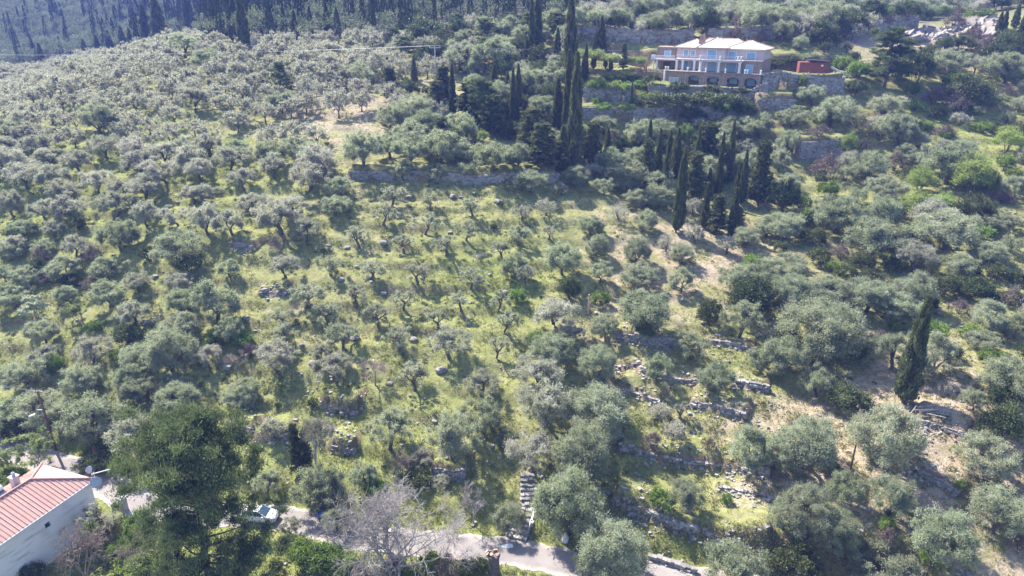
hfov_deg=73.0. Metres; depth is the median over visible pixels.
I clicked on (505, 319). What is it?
olive tree
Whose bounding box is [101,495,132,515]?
driveway
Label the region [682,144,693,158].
shrub
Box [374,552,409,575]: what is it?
shrub
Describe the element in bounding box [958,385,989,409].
olive tree
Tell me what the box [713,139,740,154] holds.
evergreen tree
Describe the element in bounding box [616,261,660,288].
olive tree
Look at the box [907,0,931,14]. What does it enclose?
evergreen tree
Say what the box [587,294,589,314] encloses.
wooden post
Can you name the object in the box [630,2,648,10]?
evergreen tree
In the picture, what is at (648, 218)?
olive tree
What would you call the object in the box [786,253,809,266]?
shrub
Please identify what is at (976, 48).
shrub
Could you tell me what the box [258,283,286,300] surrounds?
dry stone wall
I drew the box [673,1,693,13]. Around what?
evergreen tree
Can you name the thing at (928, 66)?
evergreen tree
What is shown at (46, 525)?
window
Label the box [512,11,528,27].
pine tree
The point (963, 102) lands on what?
shrub
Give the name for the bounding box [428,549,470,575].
shrub
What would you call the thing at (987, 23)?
rock face
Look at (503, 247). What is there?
olive tree
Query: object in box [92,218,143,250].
olive tree
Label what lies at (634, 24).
wire fence
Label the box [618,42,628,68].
cypress tree
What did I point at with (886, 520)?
shrub
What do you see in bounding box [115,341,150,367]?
olive tree
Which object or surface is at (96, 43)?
cypress tree
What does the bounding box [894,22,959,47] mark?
rock face
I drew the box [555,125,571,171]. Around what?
cypress tree
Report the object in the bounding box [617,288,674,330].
olive tree
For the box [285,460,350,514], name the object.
olive tree
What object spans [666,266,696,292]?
olive tree
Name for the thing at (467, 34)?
olive tree
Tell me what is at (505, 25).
olive tree
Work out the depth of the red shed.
153.71 m
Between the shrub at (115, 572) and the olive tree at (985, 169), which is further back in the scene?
the olive tree at (985, 169)
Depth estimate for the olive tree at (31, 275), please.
110.17 m
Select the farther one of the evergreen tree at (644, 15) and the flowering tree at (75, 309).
the evergreen tree at (644, 15)
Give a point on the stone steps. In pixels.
(527, 487)
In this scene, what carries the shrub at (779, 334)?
on the ground at (532, 252)
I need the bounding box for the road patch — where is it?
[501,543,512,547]
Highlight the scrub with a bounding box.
[273,0,1023,408]
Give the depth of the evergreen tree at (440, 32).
188.72 m
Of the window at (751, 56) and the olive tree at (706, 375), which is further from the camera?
the window at (751, 56)
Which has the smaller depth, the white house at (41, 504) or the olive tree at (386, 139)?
the white house at (41, 504)
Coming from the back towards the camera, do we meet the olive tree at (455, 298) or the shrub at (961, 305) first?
the olive tree at (455, 298)
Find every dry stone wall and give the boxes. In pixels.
[229,234,253,255]
[230,414,255,436]
[254,424,288,450]
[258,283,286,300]
[319,391,358,420]
[330,429,356,456]
[427,457,466,489]
[612,325,678,352]
[613,485,764,574]
[615,357,640,373]
[618,434,770,482]
[620,380,661,406]
[638,363,698,387]
[646,550,697,575]
[688,393,747,423]
[709,333,753,351]
[715,478,774,502]
[732,375,769,394]
[898,454,961,499]
[917,408,968,441]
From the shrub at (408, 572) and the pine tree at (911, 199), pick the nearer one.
the shrub at (408, 572)
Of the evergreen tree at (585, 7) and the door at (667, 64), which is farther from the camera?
the evergreen tree at (585, 7)
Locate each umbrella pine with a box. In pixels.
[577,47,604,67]
[595,52,622,71]
[624,56,648,70]
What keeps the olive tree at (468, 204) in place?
on the ground at (532, 252)
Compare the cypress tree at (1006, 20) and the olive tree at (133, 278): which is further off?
the cypress tree at (1006, 20)
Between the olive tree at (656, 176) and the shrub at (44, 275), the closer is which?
the shrub at (44, 275)
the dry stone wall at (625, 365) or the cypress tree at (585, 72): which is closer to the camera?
the dry stone wall at (625, 365)
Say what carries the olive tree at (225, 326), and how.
on the ground at (532, 252)
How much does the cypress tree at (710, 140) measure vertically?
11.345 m
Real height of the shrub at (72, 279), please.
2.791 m
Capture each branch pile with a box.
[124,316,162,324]
[912,404,974,417]
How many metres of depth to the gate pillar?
76.85 m
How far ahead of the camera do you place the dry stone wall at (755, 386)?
85.24 m
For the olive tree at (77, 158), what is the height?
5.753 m
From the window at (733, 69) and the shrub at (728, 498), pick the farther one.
the window at (733, 69)
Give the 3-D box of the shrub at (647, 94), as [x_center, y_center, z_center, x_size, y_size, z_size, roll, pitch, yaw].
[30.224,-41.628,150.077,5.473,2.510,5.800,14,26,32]
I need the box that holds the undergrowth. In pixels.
[0,136,1023,575]
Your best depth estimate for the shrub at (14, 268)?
111.24 m
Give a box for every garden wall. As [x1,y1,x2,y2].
[582,84,634,102]
[582,104,745,126]
[648,83,768,98]
[756,93,795,112]
[761,71,844,95]
[798,136,849,160]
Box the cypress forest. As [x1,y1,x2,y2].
[2,0,588,65]
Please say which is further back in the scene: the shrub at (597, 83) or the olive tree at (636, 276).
the shrub at (597, 83)
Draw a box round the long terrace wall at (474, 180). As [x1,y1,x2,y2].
[348,165,559,186]
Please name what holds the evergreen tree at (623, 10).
on the ground at (532, 252)
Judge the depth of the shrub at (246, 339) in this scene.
96.96 m
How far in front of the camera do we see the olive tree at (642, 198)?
121.40 m
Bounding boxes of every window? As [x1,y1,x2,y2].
[44,520,50,528]
[664,50,670,56]
[683,49,688,55]
[683,60,688,68]
[690,50,695,56]
[706,62,716,70]
[707,49,716,58]
[725,62,736,71]
[727,51,736,59]
[745,65,752,72]
[746,52,755,59]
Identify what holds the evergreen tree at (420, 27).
on the ground at (532, 252)
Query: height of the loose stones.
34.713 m
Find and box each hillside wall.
[577,24,694,44]
[707,16,919,40]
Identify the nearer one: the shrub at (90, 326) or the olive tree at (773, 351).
the olive tree at (773, 351)
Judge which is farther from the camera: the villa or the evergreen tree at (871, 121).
the villa
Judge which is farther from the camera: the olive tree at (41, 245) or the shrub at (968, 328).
the olive tree at (41, 245)
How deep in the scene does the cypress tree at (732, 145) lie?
128.34 m
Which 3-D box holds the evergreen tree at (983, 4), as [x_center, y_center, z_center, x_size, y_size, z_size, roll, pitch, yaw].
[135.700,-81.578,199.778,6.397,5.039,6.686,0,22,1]
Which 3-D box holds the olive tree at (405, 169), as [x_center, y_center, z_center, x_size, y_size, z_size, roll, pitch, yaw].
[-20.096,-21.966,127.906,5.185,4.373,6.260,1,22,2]
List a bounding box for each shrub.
[0,416,30,445]
[0,464,29,484]
[3,265,27,279]
[18,560,49,575]
[26,256,50,271]
[27,247,54,262]
[37,272,52,283]
[44,351,65,369]
[54,272,80,287]
[67,216,87,230]
[69,450,112,476]
[78,276,99,288]
[78,438,112,457]
[80,243,107,261]
[81,320,103,331]
[104,533,140,565]
[106,460,131,477]
[107,343,128,362]
[107,562,153,575]
[110,320,141,344]
[119,506,146,540]
[121,400,142,412]
[127,281,148,290]
[135,245,154,259]
[136,541,172,574]
[169,249,206,272]
[201,333,222,346]
[228,330,254,346]
[240,342,257,356]
[257,415,287,438]
[268,557,284,571]
[284,531,322,569]
[300,539,344,575]
[337,551,357,575]
[344,563,373,575]
[361,476,390,500]
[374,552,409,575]
[391,568,420,575]
[401,465,433,488]
[417,545,441,575]
[428,473,453,489]
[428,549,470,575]
[457,161,476,174]
[458,556,486,575]
[471,138,486,149]
[473,554,488,572]
[508,285,527,303]
[527,328,543,343]
[570,550,594,575]
[584,76,610,90]
[585,162,604,177]
[590,97,603,103]
[590,290,611,304]
[595,101,613,110]
[601,73,616,80]
[606,79,630,91]
[610,128,623,142]
[613,71,630,80]
[616,102,635,111]
[623,71,640,81]
[623,139,639,148]
[625,80,648,89]
[631,67,645,77]
[633,95,656,106]
[634,19,647,30]
[639,73,662,83]
[639,90,658,96]
[641,430,664,450]
[646,91,674,107]
[646,402,672,423]
[648,481,674,514]
[656,138,673,152]
[661,104,682,116]
[662,419,690,443]
[667,80,691,92]
[670,91,698,107]
[675,122,692,138]
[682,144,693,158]
[689,90,720,106]
[689,109,709,119]
[701,436,719,451]
[702,84,722,94]
[709,100,740,114]
[711,92,741,108]
[718,16,728,27]
[720,492,734,505]
[728,24,743,38]
[729,86,751,94]
[729,96,748,106]
[730,11,746,25]
[740,250,761,264]
[751,28,769,42]
[757,141,777,152]
[767,208,788,218]
[770,56,787,68]
[772,239,790,252]
[772,324,802,340]
[781,55,801,64]
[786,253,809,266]
[795,50,822,60]
[797,74,807,85]
[798,207,821,225]
[800,195,813,206]
[802,123,834,136]
[804,246,832,264]
[806,151,842,175]
[812,115,827,125]
[814,173,828,183]
[816,41,830,52]
[816,180,841,194]
[816,460,840,473]
[819,260,840,270]
[821,194,836,203]
[827,242,856,258]
[830,53,858,70]
[831,263,857,281]
[833,163,857,180]
[843,57,873,78]
[845,78,870,93]
[846,110,867,127]
[847,344,869,359]
[848,185,868,202]
[854,139,869,153]
[866,329,885,343]
[876,525,897,546]
[877,7,893,18]
[877,514,896,530]
[879,255,908,271]
[883,13,895,22]
[887,150,906,171]
[887,320,901,330]
[899,166,921,180]
[901,82,920,93]
[905,99,926,110]
[910,319,951,341]
[916,119,935,130]
[917,548,941,568]
[918,85,947,104]
[919,297,942,309]
[924,8,936,18]
[926,105,950,119]
[932,123,958,134]
[932,137,950,147]
[934,344,965,362]
[937,4,949,15]
[937,129,955,138]
[939,13,970,25]
[939,70,963,85]
[940,87,973,112]
[944,298,973,313]
[946,5,969,14]
[946,111,973,125]
[951,3,965,13]
[955,479,967,490]
[957,323,991,341]
[960,105,975,112]
[961,1,972,10]
[961,23,986,40]
[961,265,982,278]
[962,8,998,17]
[964,105,986,114]
[967,42,985,52]
[971,120,994,131]
[971,282,1004,299]
[973,345,1007,364]
[974,224,997,237]
[978,34,992,45]
[980,92,1008,106]
[983,261,1016,281]
[986,188,1019,203]
[988,201,1001,215]
[991,122,1006,131]
[994,27,1022,36]
[995,152,1017,167]
[995,284,1023,306]
[997,82,1017,100]
[998,109,1018,123]
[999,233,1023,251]
[1004,168,1023,177]
[1005,533,1023,552]
[1009,270,1023,284]
[1009,292,1023,302]
[1018,74,1023,83]
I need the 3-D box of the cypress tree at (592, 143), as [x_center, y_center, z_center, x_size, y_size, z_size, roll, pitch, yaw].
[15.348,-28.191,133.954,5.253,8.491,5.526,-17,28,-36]
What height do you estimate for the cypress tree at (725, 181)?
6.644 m
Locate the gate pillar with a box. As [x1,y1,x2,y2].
[117,495,128,511]
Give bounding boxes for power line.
[111,45,533,54]
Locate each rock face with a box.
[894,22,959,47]
[951,14,998,41]
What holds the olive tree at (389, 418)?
on the ground at (532, 252)
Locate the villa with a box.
[641,35,774,86]
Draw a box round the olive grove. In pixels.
[0,12,1023,418]
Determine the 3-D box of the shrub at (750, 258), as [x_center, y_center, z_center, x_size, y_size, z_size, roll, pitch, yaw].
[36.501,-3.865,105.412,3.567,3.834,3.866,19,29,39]
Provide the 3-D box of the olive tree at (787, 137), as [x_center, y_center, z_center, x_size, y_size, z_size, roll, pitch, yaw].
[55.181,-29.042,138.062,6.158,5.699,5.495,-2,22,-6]
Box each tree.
[0,118,23,145]
[0,135,28,152]
[0,143,29,171]
[0,158,42,189]
[0,186,27,217]
[0,226,17,236]
[0,233,28,256]
[0,242,23,260]
[0,264,17,281]
[0,281,34,308]
[0,355,52,392]
[0,395,36,431]
[0,423,54,467]
[0,442,25,471]
[4,108,38,124]
[4,120,47,138]
[5,387,75,430]
[7,218,37,237]
[7,264,44,284]
[13,133,56,158]
[15,293,50,317]
[18,316,61,343]
[25,198,53,221]
[25,342,63,364]
[29,146,67,169]
[29,162,74,184]
[29,238,57,255]
[31,41,37,62]
[36,42,45,62]
[39,218,65,237]
[43,177,83,199]
[43,254,81,278]
[44,190,93,219]
[48,284,78,302]
[51,389,132,446]
[51,515,114,575]
[56,361,105,396]
[57,148,93,173]
[59,234,88,256]
[59,297,95,331]
[70,334,115,364]
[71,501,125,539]
[74,101,118,134]
[76,168,118,193]
[77,398,300,575]
[80,39,87,51]
[83,132,121,159]
[84,93,119,126]
[84,256,122,279]
[84,278,127,307]
[89,189,138,219]
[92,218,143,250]
[93,35,101,48]
[102,408,155,458]
[103,360,149,388]
[105,29,113,48]
[105,178,138,199]
[112,299,153,323]
[112,527,159,567]
[114,134,150,152]
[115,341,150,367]
[115,375,158,402]
[117,25,126,45]
[117,148,159,173]
[120,172,162,203]
[123,270,152,292]
[126,27,132,43]
[128,197,159,226]
[132,16,140,42]
[133,155,183,183]
[137,324,199,374]
[138,3,150,40]
[144,225,207,262]
[145,140,178,167]
[148,0,169,46]
[150,378,202,415]
[154,204,191,226]
[156,310,200,336]
[156,372,192,392]
[163,271,193,288]
[163,287,193,311]
[164,32,203,57]
[170,86,211,112]
[170,134,196,149]
[170,144,208,164]
[177,184,205,204]
[180,0,192,28]
[182,156,214,182]
[186,199,221,235]
[186,276,243,324]
[187,182,221,205]
[189,47,223,71]
[190,344,223,369]
[192,133,223,156]
[209,0,226,33]
[210,144,253,171]
[210,207,245,236]
[212,314,245,343]
[215,258,240,278]
[217,383,260,409]
[221,349,247,375]
[222,138,252,157]
[224,167,258,189]
[228,375,264,400]
[229,0,236,35]
[234,192,256,209]
[235,0,250,50]
[243,193,271,213]
[249,194,307,235]
[250,467,284,494]
[253,139,287,163]
[253,335,299,373]
[257,150,286,178]
[263,90,295,111]
[264,61,295,92]
[265,306,297,324]
[266,234,289,254]
[267,254,300,277]
[271,318,298,339]
[275,515,301,536]
[277,194,311,218]
[279,133,314,154]
[284,422,307,472]
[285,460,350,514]
[286,282,328,308]
[288,160,333,194]
[289,214,323,244]
[293,142,341,169]
[295,141,330,156]
[297,416,336,484]
[298,427,313,469]
[304,468,476,575]
[306,342,332,361]
[310,301,341,325]
[310,351,355,382]
[317,255,345,275]
[320,3,338,29]
[320,504,355,533]
[321,194,352,215]
[322,57,360,85]
[322,175,357,196]
[323,322,361,351]
[338,61,378,86]
[339,284,367,309]
[340,129,386,167]
[342,225,371,248]
[346,459,382,487]
[356,359,390,385]
[357,259,388,279]
[361,302,393,330]
[363,404,415,450]
[370,202,399,225]
[374,131,404,158]
[375,100,413,134]
[377,185,411,206]
[380,67,399,96]
[380,324,412,351]
[383,27,400,42]
[385,23,404,36]
[388,130,431,161]
[388,158,414,180]
[389,286,419,310]
[390,35,416,55]
[390,117,429,144]
[390,233,416,253]
[390,447,412,474]
[393,359,430,391]
[395,78,421,94]
[400,93,437,116]
[403,12,450,41]
[404,263,432,284]
[406,443,434,469]
[408,51,430,68]
[409,4,428,17]
[410,56,418,81]
[410,108,443,134]
[410,211,445,234]
[413,126,469,162]
[414,38,438,58]
[422,163,447,181]
[422,192,441,211]
[422,306,450,330]
[422,408,483,459]
[423,37,447,59]
[425,80,446,111]
[425,323,474,358]
[427,24,448,41]
[429,235,459,256]
[430,26,446,32]
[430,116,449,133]
[432,65,460,97]
[437,30,462,47]
[440,111,478,137]
[442,37,490,72]
[445,47,469,70]
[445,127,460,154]
[446,290,470,311]
[447,13,465,24]
[447,17,473,37]
[447,140,476,162]
[448,63,456,114]
[451,220,480,240]
[454,28,475,41]
[454,81,480,120]
[457,265,488,288]
[458,196,482,215]
[458,392,504,433]
[459,480,486,524]
[460,53,486,73]
[462,72,481,88]
[462,367,503,397]
[465,75,494,125]
[468,37,522,71]
[471,252,485,259]
[472,17,496,36]
[472,141,516,172]
[473,36,492,61]
[474,15,498,33]
[477,129,490,141]
[478,81,495,107]
[478,94,504,133]
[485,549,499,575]
[486,335,510,360]
[487,27,503,36]
[487,498,527,537]
[489,56,514,78]
[489,238,511,259]
[489,288,512,312]
[490,64,497,93]
[491,41,519,61]
[491,79,509,99]
[492,308,517,335]
[492,424,519,448]
[493,34,513,44]
[494,120,519,138]
[497,11,515,21]
[497,14,522,35]
[498,95,509,118]
[500,13,521,33]
[500,251,529,277]
[503,428,553,476]
[505,56,518,63]
[505,70,509,88]
[507,225,531,245]
[508,67,517,120]
[508,68,541,94]
[508,92,529,108]
[508,142,530,166]
[508,349,565,391]
[509,66,532,91]
[510,24,527,38]
[510,35,525,55]
[511,168,549,193]
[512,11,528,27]
[512,376,573,430]
[514,106,551,151]
[514,121,524,142]
[515,9,529,20]
[515,63,523,120]
[521,38,529,62]
[524,43,549,63]
[525,121,565,167]
[525,461,611,545]
[526,94,552,119]
[526,326,577,367]
[527,0,535,53]
[527,23,551,41]
[528,58,555,75]
[532,296,584,331]
[533,80,563,103]
[534,0,543,49]
[535,60,565,84]
[541,240,585,275]
[542,7,563,30]
[545,12,564,31]
[547,419,614,481]
[548,127,560,151]
[549,78,562,132]
[552,27,561,55]
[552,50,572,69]
[554,24,579,41]
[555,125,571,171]
[555,273,583,299]
[559,381,632,444]
[560,0,578,83]
[560,165,591,186]
[560,324,586,346]
[561,49,571,131]
[562,5,591,25]
[566,51,584,165]
[574,214,608,234]
[575,2,594,16]
[575,511,653,575]
[576,342,617,384]
[577,0,587,6]
[579,121,605,162]
[581,129,603,149]
[582,43,588,80]
[583,233,608,256]
[584,7,612,25]
[587,2,614,23]
[587,312,620,341]
[588,0,609,5]
[588,0,609,10]
[589,177,613,195]
[590,35,596,69]
[590,260,614,281]
[591,114,617,134]
[593,146,624,166]
[596,15,607,51]
[603,48,607,67]
[603,127,611,157]
[603,153,648,186]
[605,8,627,27]
[606,0,629,9]
[608,5,633,27]
[608,51,613,69]
[608,172,642,191]
[611,132,628,148]
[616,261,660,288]
[617,0,641,11]
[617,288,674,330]
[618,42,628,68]
[621,235,654,263]
[622,188,648,208]
[623,141,664,165]
[624,118,659,147]
[629,81,633,103]
[629,320,662,338]
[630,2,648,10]
[631,2,653,19]
[633,208,659,230]
[634,12,653,21]
[636,138,658,182]
[638,168,675,195]
[641,0,665,8]
[641,17,653,25]
[644,353,674,380]
[645,17,666,30]
[645,118,676,139]
[645,183,675,207]
[646,119,652,139]
[649,9,666,19]
[651,3,665,11]
[654,127,662,172]
[657,6,681,29]
[659,0,683,6]
[661,153,668,189]
[663,1,679,12]
[664,130,672,160]
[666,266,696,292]
[667,475,709,512]
[668,136,675,171]
[669,127,682,180]
[669,242,695,264]
[671,157,683,232]
[672,146,688,230]
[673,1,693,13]
[673,330,713,359]
[677,5,705,28]
[679,106,698,118]
[684,130,702,143]
[687,121,720,171]
[687,151,710,205]
[691,155,727,183]
[691,297,724,323]
[693,21,717,30]
[694,0,711,13]
[695,125,701,180]
[695,358,738,391]
[696,4,723,30]
[697,534,777,575]
[699,183,709,227]
[703,0,723,6]
[705,168,712,195]
[706,193,729,233]
[711,116,731,129]
[712,3,736,17]
[713,131,725,193]
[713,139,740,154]
[715,130,737,150]
[715,154,742,174]
[715,264,757,290]
[716,120,737,139]
[717,298,765,337]
[719,0,735,11]
[719,273,780,314]
[720,114,764,139]
[723,151,736,183]
[725,118,736,183]
[726,187,739,233]
[726,206,746,235]
[728,422,775,472]
[732,98,760,115]
[733,4,747,19]
[733,162,741,195]
[733,225,760,247]
[734,145,768,176]
[737,3,757,23]
[738,4,767,29]
[739,148,748,204]
[742,257,775,282]
[743,347,771,369]
[744,138,776,205]
[745,0,764,6]
[747,0,762,22]
[749,112,775,137]
[753,215,778,236]
[753,434,797,471]
[754,538,828,575]
[757,0,777,3]
[758,251,805,276]
[758,332,811,377]
[761,5,778,26]
[762,1,779,24]
[764,495,808,532]
[766,180,804,212]
[766,211,808,238]
[768,269,815,306]
[768,413,843,476]
[769,17,799,42]
[770,146,791,171]
[771,292,871,368]
[774,4,799,21]
[774,104,813,128]
[774,129,803,153]
[775,172,802,187]
[778,479,841,545]
[781,0,797,5]
[785,0,807,13]
[790,33,810,49]
[792,5,812,14]
[794,9,821,34]
[795,226,831,243]
[796,84,827,105]
[796,360,837,396]
[801,0,823,7]
[803,5,822,14]
[805,272,852,306]
[806,503,863,568]
[807,18,841,44]
[809,194,874,233]
[811,94,864,128]
[812,9,834,22]
[813,0,850,22]
[821,468,869,505]
[822,378,874,412]
[832,314,869,337]
[834,8,864,37]
[834,149,860,166]
[835,2,860,18]
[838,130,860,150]
[840,212,914,257]
[844,275,897,312]
[844,401,934,475]
[846,149,891,181]
[846,537,923,575]
[847,250,879,269]
[850,9,872,28]
[851,266,885,286]
[855,0,866,6]
[856,26,922,88]
[858,0,890,17]
[861,113,897,135]
[861,173,911,197]
[863,197,905,223]
[865,92,910,114]
[866,328,911,369]
[868,470,920,519]
[870,194,908,214]
[871,112,923,147]
[875,289,923,320]
[880,57,911,79]
[883,282,921,307]
[888,0,907,16]
[889,222,908,248]
[890,0,923,20]
[891,142,923,166]
[892,269,940,304]
[892,294,932,403]
[893,238,941,271]
[895,187,934,219]
[896,47,939,81]
[900,47,914,59]
[902,164,944,194]
[906,195,961,222]
[906,504,986,569]
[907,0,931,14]
[907,132,933,147]
[909,220,919,236]
[910,207,986,250]
[912,137,992,184]
[919,43,942,57]
[923,329,962,374]
[925,3,940,16]
[927,272,966,294]
[929,0,944,4]
[931,190,957,209]
[932,47,975,76]
[932,252,982,275]
[933,34,954,49]
[940,69,999,101]
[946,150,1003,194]
[948,137,978,154]
[949,0,976,6]
[950,191,997,219]
[951,428,1021,480]
[952,33,980,50]
[956,274,998,299]
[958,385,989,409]
[961,329,1005,350]
[965,480,1023,540]
[966,297,1014,331]
[968,0,993,10]
[970,38,1009,60]
[970,168,1002,188]
[972,241,1011,262]
[973,354,1023,398]
[973,398,1023,443]
[976,50,1023,83]
[981,207,1022,232]
[983,373,1023,408]
[984,124,1023,153]
[992,0,1011,10]
[993,29,1020,50]
[995,11,1003,35]
[999,173,1023,197]
[1000,41,1012,51]
[1000,313,1023,339]
[1002,9,1008,31]
[1004,119,1023,135]
[1007,0,1023,6]
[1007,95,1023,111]
[1009,339,1023,360]
[1010,4,1021,27]
[1010,31,1023,52]
[1016,16,1023,37]
[1016,141,1023,159]
[1016,212,1023,228]
[1016,298,1023,320]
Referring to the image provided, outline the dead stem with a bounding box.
[850,444,856,468]
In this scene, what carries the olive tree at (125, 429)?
on the ground at (532, 252)
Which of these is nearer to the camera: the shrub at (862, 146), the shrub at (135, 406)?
the shrub at (135, 406)
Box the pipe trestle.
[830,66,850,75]
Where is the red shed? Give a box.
[796,59,830,73]
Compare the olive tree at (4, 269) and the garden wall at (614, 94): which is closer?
the olive tree at (4, 269)
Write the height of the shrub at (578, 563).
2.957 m
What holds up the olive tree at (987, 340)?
on the ground at (532, 252)
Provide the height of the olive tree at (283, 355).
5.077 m
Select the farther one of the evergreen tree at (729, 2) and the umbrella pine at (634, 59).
the evergreen tree at (729, 2)
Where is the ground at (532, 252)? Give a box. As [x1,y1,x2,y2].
[0,0,1023,575]
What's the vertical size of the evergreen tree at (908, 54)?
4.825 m
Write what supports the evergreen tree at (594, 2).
on the ground at (532, 252)
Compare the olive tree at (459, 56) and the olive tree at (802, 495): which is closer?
the olive tree at (802, 495)
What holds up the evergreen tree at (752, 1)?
on the ground at (532, 252)
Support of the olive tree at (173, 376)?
on the ground at (532, 252)
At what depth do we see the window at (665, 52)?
161.76 m
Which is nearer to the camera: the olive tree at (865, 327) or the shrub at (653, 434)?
the shrub at (653, 434)
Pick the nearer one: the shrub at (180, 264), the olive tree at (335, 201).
the shrub at (180, 264)
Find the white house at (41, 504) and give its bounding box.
[0,463,96,575]
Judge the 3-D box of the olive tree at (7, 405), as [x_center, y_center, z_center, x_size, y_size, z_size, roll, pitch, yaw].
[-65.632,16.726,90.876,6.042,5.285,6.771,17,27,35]
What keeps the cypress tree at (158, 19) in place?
on the ground at (532, 252)
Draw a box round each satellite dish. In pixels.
[85,466,92,476]
[90,476,102,489]
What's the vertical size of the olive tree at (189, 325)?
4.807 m
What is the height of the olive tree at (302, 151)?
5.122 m
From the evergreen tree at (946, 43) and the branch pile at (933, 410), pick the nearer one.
the branch pile at (933, 410)
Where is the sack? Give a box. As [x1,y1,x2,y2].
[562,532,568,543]
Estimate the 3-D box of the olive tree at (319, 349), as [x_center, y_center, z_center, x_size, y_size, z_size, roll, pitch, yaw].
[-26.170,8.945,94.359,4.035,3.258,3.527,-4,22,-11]
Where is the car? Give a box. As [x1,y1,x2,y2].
[243,504,279,523]
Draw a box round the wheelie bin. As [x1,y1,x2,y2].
[317,510,323,521]
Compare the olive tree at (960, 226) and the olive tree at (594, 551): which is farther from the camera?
the olive tree at (960, 226)
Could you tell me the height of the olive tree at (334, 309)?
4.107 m
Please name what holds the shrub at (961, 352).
on the ground at (532, 252)
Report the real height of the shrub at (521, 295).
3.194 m
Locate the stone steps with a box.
[505,472,536,541]
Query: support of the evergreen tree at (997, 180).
on the ground at (532, 252)
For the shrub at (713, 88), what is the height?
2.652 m
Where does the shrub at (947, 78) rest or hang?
on the ground at (532, 252)
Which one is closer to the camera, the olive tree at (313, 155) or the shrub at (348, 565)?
the shrub at (348, 565)
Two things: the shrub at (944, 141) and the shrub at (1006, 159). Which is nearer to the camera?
the shrub at (1006, 159)
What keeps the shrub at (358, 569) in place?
on the ground at (532, 252)
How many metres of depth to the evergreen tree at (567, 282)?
101.38 m
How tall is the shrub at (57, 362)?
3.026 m
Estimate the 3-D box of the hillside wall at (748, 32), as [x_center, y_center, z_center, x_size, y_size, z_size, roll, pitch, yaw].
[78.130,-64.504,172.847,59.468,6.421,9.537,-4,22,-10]
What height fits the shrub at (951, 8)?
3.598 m
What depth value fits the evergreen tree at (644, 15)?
185.52 m
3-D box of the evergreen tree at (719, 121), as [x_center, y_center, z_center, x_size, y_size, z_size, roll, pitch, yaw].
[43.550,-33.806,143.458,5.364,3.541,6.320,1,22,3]
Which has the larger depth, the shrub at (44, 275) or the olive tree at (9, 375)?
the shrub at (44, 275)
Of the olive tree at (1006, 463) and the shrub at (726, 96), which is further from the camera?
the shrub at (726, 96)
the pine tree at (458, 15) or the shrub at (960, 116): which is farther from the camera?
the pine tree at (458, 15)
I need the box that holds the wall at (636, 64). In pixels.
[607,53,644,67]
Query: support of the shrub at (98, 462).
on the ground at (532, 252)
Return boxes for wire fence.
[576,20,692,29]
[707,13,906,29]
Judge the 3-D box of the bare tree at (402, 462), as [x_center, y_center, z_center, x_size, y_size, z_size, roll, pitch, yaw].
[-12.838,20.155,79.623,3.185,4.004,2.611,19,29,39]
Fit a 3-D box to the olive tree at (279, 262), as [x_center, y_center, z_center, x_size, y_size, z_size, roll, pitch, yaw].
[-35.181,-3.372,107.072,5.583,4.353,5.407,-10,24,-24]
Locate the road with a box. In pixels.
[0,440,757,575]
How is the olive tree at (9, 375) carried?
on the ground at (532, 252)
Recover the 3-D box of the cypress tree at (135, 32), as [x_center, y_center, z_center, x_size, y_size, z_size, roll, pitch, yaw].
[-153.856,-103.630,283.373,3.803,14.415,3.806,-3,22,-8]
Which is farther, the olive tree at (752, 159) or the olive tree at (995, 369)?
the olive tree at (752, 159)
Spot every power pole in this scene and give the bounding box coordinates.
[29,391,56,450]
[429,46,439,77]
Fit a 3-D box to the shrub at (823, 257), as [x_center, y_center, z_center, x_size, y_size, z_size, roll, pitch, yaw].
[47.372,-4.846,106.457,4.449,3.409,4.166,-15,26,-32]
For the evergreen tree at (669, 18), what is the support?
on the ground at (532, 252)
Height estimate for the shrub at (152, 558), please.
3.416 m
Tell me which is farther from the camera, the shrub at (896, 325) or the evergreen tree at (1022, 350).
the shrub at (896, 325)
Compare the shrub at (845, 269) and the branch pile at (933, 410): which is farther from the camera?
the shrub at (845, 269)
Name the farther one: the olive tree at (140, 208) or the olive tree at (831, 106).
the olive tree at (831, 106)
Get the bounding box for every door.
[663,62,669,67]
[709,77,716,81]
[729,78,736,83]
[746,79,754,85]
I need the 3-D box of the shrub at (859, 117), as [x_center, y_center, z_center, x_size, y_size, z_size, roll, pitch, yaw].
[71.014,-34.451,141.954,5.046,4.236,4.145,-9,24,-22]
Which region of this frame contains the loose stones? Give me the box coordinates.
[0,121,1023,575]
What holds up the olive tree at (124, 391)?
on the ground at (532, 252)
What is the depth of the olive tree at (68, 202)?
122.25 m
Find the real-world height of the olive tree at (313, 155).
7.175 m
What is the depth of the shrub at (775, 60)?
158.44 m
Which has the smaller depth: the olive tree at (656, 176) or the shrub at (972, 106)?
the olive tree at (656, 176)
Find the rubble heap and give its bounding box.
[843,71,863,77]
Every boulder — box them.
[260,288,268,292]
[350,336,359,340]
[380,240,386,244]
[409,336,417,342]
[435,366,447,373]
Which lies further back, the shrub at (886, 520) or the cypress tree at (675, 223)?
the cypress tree at (675, 223)
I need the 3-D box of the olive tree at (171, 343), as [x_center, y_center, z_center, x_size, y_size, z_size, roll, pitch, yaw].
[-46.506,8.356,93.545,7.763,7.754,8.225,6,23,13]
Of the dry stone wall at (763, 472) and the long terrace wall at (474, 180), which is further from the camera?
the long terrace wall at (474, 180)

